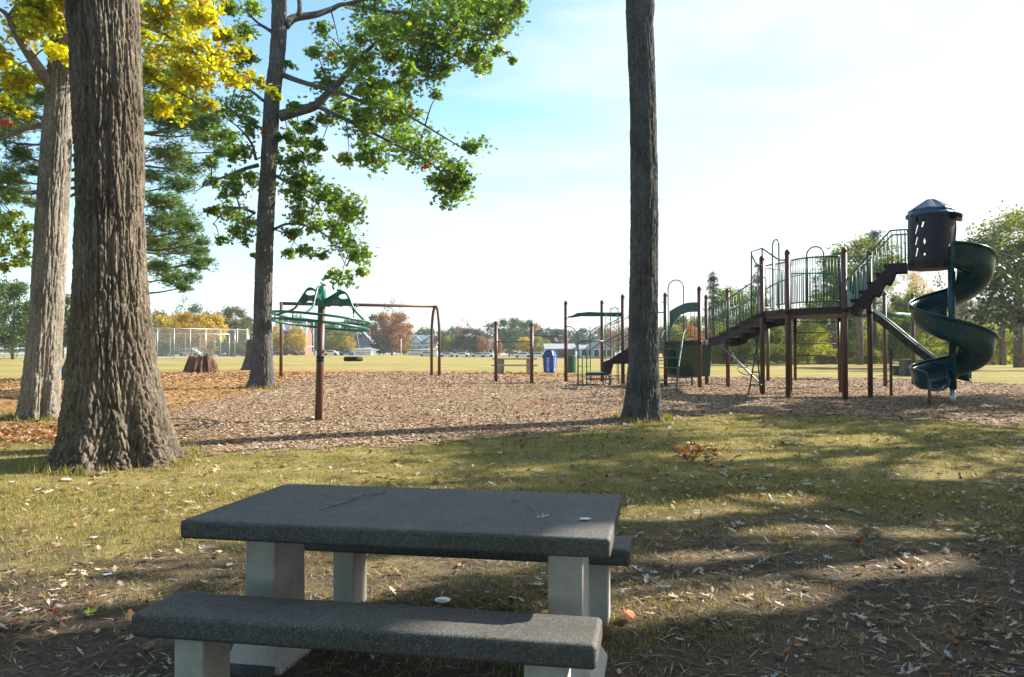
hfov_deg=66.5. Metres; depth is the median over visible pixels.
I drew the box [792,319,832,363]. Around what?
tree
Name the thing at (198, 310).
tree
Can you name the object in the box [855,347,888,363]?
bush
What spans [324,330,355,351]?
tree
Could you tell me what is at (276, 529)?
picnic table
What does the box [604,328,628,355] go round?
tree
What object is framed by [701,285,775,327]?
tree
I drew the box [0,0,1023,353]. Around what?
sky
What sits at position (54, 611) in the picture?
fallen leaf
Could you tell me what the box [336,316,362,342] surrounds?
tree
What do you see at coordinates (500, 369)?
picnic bench
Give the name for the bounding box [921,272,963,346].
tree
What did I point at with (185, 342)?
chain link fence
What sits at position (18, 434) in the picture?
orange leaf litter
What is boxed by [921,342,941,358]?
bush
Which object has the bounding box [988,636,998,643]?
fallen leaf
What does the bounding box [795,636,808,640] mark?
fallen leaf
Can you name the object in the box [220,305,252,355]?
tree
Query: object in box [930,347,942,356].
bush
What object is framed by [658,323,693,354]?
tree
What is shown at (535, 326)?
tree
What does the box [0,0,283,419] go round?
maple tree
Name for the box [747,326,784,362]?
tree
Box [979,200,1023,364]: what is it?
tree
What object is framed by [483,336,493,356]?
house
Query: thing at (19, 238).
oak tree
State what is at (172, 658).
dry needle litter
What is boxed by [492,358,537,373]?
picnic table
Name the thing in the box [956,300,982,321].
tree
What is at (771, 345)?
bush
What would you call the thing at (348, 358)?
tyre swing
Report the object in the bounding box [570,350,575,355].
window
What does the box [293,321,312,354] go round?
house
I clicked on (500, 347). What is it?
tree
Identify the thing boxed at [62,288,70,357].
tree
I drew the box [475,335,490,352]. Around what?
tree
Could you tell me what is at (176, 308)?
tree
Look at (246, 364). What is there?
tree stump
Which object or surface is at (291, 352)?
parked car
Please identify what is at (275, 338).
tree
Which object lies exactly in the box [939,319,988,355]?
tree
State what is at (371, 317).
tree
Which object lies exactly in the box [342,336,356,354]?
tree
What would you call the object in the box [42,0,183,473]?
oak tree
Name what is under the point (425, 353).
parked car
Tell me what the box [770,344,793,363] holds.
bush
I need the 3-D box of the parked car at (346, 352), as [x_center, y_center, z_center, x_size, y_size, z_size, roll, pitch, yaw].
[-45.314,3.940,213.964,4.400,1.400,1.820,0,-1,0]
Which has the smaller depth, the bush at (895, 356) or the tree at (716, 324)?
the bush at (895, 356)
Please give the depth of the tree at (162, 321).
148.95 m
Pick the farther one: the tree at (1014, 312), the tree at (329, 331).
the tree at (329, 331)
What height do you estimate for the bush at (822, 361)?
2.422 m
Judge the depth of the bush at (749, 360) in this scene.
79.09 m
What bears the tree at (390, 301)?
on the ground at (184, 572)
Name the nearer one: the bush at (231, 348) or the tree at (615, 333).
the bush at (231, 348)
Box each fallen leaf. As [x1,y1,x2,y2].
[12,618,19,624]
[43,606,61,613]
[84,606,96,613]
[141,642,152,648]
[623,605,635,617]
[643,573,650,581]
[656,581,670,586]
[772,648,784,655]
[794,639,804,645]
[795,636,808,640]
[898,661,920,673]
[943,649,950,657]
[943,669,956,676]
[971,653,993,660]
[974,598,991,604]
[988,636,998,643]
[1001,667,1015,672]
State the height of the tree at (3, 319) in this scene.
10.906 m
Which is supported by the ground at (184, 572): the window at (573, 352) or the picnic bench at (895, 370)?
the picnic bench at (895, 370)
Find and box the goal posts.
[306,322,313,355]
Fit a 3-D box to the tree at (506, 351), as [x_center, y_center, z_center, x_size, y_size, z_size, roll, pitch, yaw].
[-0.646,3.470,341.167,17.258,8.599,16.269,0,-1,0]
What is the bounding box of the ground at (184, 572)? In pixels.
[0,354,1023,676]
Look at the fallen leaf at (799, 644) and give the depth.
4.09 m
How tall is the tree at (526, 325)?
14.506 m
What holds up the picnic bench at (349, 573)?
on the ground at (184, 572)
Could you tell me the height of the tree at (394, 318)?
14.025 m
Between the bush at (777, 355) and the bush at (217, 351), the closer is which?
the bush at (777, 355)
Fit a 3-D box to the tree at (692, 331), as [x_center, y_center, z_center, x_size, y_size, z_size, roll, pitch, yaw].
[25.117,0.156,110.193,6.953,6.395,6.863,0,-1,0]
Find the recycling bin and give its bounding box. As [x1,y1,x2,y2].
[542,350,556,372]
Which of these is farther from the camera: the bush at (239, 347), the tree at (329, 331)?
the tree at (329, 331)
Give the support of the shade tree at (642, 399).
on the ground at (184, 572)
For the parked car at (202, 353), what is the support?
on the ground at (184, 572)
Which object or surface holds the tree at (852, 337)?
on the ground at (184, 572)
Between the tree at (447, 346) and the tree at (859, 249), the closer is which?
the tree at (859, 249)
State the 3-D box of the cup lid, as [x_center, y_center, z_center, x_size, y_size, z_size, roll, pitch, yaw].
[-0.431,1.624,4.853,0.100,0.017,0.100,0,-1,0]
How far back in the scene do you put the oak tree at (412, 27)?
24.08 m
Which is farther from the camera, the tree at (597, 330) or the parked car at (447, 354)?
the tree at (597, 330)
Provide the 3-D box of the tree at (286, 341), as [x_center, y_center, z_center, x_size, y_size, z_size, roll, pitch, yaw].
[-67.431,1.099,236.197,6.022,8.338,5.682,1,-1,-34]
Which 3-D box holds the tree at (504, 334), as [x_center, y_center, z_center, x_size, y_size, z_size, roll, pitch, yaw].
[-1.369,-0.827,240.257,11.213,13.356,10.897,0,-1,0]
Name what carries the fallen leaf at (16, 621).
on the ground at (184, 572)
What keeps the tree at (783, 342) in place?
on the ground at (184, 572)
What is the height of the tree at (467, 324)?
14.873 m
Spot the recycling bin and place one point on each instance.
(549, 360)
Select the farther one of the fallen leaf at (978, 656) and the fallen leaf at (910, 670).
the fallen leaf at (978, 656)
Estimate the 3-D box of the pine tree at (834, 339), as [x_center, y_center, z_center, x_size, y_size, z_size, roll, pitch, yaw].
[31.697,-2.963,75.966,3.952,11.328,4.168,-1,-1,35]
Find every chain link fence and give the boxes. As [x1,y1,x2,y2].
[153,327,248,358]
[153,333,229,356]
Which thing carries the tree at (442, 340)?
on the ground at (184, 572)
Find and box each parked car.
[178,349,201,355]
[201,350,224,355]
[283,350,298,354]
[324,350,338,354]
[339,350,354,354]
[418,351,434,355]
[441,352,453,356]
[454,352,469,356]
[470,352,485,356]
[480,352,493,356]
[514,352,529,357]
[529,352,543,357]
[556,352,572,356]
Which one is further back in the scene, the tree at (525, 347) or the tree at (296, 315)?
the tree at (296, 315)
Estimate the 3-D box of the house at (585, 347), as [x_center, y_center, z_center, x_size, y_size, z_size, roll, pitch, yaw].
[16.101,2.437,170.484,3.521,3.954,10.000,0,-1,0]
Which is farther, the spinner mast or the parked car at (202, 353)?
the parked car at (202, 353)
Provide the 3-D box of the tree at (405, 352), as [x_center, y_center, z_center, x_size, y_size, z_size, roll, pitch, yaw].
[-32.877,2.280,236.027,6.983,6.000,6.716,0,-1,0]
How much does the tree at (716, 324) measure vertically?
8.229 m
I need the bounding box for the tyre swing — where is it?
[344,306,362,360]
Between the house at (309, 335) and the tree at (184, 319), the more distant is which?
the house at (309, 335)
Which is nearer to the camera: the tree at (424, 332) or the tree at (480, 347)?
the tree at (480, 347)
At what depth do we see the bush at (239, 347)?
138.84 m
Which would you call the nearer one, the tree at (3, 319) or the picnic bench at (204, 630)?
the picnic bench at (204, 630)
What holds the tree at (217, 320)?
on the ground at (184, 572)
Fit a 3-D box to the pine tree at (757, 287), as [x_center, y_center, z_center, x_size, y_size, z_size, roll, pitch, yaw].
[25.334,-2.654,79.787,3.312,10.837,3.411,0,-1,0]
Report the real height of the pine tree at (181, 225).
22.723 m
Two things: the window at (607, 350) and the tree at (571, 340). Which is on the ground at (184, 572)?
the tree at (571, 340)
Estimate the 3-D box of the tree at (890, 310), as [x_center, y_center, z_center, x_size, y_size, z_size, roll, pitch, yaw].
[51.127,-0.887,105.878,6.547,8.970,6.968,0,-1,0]
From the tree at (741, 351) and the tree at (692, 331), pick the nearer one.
the tree at (741, 351)
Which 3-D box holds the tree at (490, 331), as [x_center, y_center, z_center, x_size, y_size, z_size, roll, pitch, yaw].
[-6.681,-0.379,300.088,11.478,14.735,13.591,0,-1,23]
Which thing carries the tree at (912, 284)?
on the ground at (184, 572)
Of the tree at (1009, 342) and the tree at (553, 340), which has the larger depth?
the tree at (553, 340)
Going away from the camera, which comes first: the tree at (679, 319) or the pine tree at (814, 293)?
the pine tree at (814, 293)
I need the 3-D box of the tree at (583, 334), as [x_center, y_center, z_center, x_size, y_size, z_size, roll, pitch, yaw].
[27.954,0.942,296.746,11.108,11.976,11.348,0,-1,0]
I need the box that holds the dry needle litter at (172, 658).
[0,486,1023,676]
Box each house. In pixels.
[272,320,293,354]
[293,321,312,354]
[353,332,375,354]
[406,332,437,355]
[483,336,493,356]
[542,340,576,357]
[576,342,589,357]
[588,339,614,358]
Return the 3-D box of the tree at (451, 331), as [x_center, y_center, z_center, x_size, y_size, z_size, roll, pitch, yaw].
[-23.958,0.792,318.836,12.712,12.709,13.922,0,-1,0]
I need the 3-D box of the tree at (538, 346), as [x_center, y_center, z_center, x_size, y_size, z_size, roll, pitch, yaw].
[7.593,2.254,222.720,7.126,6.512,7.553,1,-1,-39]
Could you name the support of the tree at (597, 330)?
on the ground at (184, 572)
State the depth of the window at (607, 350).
159.53 m
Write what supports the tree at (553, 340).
on the ground at (184, 572)
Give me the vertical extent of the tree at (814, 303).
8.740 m
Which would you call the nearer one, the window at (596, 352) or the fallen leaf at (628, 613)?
the fallen leaf at (628, 613)
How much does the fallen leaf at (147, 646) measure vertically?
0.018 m
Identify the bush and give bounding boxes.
[156,341,173,355]
[158,340,182,355]
[211,340,230,356]
[222,341,243,356]
[232,341,246,356]
[711,346,725,363]
[740,351,765,363]
[753,342,779,363]
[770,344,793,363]
[783,343,809,363]
[811,344,837,363]
[848,340,855,363]
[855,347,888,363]
[878,343,902,362]
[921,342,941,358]
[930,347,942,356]
[939,345,948,356]
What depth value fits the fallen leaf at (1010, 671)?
3.74 m
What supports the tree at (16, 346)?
on the ground at (184, 572)
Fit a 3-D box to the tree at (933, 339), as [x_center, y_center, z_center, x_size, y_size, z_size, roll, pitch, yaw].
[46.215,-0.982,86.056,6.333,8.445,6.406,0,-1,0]
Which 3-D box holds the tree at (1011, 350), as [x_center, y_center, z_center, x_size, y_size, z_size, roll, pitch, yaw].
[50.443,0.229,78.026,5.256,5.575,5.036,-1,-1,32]
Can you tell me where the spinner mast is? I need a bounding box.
[269,283,370,419]
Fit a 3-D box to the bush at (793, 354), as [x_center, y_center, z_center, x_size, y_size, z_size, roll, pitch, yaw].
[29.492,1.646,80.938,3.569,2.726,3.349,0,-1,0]
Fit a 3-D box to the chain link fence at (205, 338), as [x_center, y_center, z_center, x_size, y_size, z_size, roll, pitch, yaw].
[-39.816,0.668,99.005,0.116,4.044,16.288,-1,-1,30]
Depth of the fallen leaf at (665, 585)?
5.10 m
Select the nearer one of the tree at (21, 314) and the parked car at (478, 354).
the tree at (21, 314)
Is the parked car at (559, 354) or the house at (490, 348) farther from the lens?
the house at (490, 348)
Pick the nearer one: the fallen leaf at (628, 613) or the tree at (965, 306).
the fallen leaf at (628, 613)
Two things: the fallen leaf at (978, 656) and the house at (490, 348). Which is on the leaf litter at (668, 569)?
the fallen leaf at (978, 656)
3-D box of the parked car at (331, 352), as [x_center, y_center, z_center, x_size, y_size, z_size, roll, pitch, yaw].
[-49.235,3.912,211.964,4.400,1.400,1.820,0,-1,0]
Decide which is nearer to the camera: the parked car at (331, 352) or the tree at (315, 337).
the parked car at (331, 352)
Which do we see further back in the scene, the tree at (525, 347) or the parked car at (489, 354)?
the tree at (525, 347)
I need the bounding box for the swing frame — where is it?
[279,302,440,376]
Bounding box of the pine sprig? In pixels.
[319,491,385,509]
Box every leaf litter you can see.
[0,405,1023,676]
[0,420,267,451]
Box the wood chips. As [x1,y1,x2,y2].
[171,372,1023,455]
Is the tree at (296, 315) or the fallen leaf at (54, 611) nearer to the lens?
the fallen leaf at (54, 611)
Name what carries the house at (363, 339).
on the ground at (184, 572)
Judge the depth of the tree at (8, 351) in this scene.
317.73 m
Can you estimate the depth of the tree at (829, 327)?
79.67 m
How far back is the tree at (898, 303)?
79.40 m
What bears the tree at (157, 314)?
on the ground at (184, 572)
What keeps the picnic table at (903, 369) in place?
on the ground at (184, 572)
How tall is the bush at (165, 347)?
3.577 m
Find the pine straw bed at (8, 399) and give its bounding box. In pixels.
[0,369,661,436]
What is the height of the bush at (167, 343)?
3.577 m
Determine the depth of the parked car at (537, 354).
189.11 m
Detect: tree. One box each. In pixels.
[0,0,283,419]
[0,47,230,378]
[0,151,33,273]
[0,272,14,344]
[0,278,29,358]
[0,332,25,352]
[0,345,23,354]
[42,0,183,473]
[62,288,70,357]
[151,309,169,347]
[151,309,194,355]
[167,308,215,355]
[171,293,196,349]
[187,299,210,349]
[196,0,530,388]
[201,311,229,354]
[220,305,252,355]
[239,315,252,341]
[272,323,284,354]
[277,330,292,351]
[283,313,303,322]
[285,326,309,353]
[307,322,326,354]
[316,324,341,354]
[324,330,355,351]
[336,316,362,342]
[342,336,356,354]
[364,311,385,347]
[369,308,415,354]
[369,333,392,354]
[375,298,406,354]
[376,345,396,353]
[394,337,412,354]
[408,326,436,337]
[429,329,455,356]
[441,325,464,353]
[443,335,454,356]
[450,328,491,356]
[453,318,474,351]
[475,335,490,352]
[479,322,507,353]
[492,338,503,353]
[498,314,525,356]
[502,338,522,354]
[515,337,537,353]
[518,316,533,351]
[528,336,551,352]
[529,321,543,349]
[534,325,563,351]
[546,327,572,343]
[568,330,583,347]
[570,327,598,346]
[594,326,616,339]
[597,318,628,356]
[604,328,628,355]
[620,0,662,422]
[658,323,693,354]
[673,313,703,337]
[674,317,708,339]
[689,311,722,338]
[701,272,722,362]
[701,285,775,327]
[714,325,759,363]
[732,288,742,324]
[745,263,770,363]
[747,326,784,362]
[773,319,808,361]
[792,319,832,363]
[797,288,866,362]
[809,319,853,363]
[810,275,820,361]
[811,231,906,364]
[820,252,837,363]
[837,318,866,362]
[863,229,889,362]
[863,305,898,358]
[864,300,909,346]
[881,282,931,361]
[901,271,932,304]
[915,291,957,347]
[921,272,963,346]
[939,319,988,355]
[956,204,1023,367]
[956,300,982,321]
[960,239,1023,340]
[964,301,995,325]
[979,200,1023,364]
[982,322,1012,364]
[992,317,1012,363]
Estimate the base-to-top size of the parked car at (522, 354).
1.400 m
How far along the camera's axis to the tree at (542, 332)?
259.44 m
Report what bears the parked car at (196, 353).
on the ground at (184, 572)
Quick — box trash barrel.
[568,356,575,372]
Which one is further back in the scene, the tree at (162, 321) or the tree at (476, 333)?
the tree at (476, 333)
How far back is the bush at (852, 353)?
78.94 m
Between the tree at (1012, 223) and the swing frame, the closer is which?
the swing frame
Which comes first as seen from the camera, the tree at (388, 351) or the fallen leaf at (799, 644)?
the fallen leaf at (799, 644)
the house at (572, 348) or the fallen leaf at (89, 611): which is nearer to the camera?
the fallen leaf at (89, 611)
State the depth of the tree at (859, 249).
71.68 m
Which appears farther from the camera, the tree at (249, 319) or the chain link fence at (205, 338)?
the tree at (249, 319)
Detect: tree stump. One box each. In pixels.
[183,353,218,372]
[240,339,274,369]
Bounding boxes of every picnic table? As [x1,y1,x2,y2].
[181,484,621,676]
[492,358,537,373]
[894,359,923,375]
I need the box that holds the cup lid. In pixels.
[435,597,450,602]
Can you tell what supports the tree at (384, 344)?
on the ground at (184, 572)
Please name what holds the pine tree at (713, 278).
on the ground at (184, 572)
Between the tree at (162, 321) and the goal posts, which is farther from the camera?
the goal posts
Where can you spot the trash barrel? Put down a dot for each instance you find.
(571, 364)
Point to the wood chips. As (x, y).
(409, 379)
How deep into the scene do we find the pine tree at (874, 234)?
81.86 m
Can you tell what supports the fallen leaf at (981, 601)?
on the ground at (184, 572)
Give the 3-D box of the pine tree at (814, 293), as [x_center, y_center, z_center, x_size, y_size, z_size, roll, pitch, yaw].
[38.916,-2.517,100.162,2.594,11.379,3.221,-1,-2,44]
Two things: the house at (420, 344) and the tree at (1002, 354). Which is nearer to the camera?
the tree at (1002, 354)
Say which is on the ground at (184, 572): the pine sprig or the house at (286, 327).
the house at (286, 327)
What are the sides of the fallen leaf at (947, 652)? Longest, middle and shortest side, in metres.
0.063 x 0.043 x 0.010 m
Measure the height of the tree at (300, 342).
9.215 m
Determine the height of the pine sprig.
0.007 m
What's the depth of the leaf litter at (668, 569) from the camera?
7.23 m
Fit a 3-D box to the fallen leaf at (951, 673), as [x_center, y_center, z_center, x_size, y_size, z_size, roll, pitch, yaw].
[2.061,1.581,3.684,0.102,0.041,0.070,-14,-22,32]
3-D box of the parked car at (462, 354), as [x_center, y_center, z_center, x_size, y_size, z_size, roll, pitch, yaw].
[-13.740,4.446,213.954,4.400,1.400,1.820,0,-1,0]
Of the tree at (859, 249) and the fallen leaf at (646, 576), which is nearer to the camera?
the fallen leaf at (646, 576)
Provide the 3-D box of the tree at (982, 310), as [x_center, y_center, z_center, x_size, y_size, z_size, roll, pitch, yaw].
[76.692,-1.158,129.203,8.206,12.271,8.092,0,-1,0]
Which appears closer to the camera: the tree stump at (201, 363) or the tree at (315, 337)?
the tree stump at (201, 363)
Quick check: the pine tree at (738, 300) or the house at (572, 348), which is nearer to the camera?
the pine tree at (738, 300)
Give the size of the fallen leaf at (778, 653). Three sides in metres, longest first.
0.083 x 0.056 x 0.023 m
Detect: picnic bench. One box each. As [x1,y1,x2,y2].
[131,592,601,676]
[304,536,631,626]
[491,365,537,373]
[888,366,898,374]
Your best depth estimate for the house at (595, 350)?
159.95 m
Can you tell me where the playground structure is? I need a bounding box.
[494,199,998,404]
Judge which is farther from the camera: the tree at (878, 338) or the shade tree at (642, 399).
the tree at (878, 338)
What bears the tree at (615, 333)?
on the ground at (184, 572)
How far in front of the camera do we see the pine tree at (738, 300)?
94.99 m
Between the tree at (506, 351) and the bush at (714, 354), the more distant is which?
the tree at (506, 351)
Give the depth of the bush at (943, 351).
76.47 m
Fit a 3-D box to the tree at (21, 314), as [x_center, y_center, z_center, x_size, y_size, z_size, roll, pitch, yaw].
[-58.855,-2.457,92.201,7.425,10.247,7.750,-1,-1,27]
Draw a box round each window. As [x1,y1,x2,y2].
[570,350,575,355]
[593,349,599,356]
[606,349,611,356]

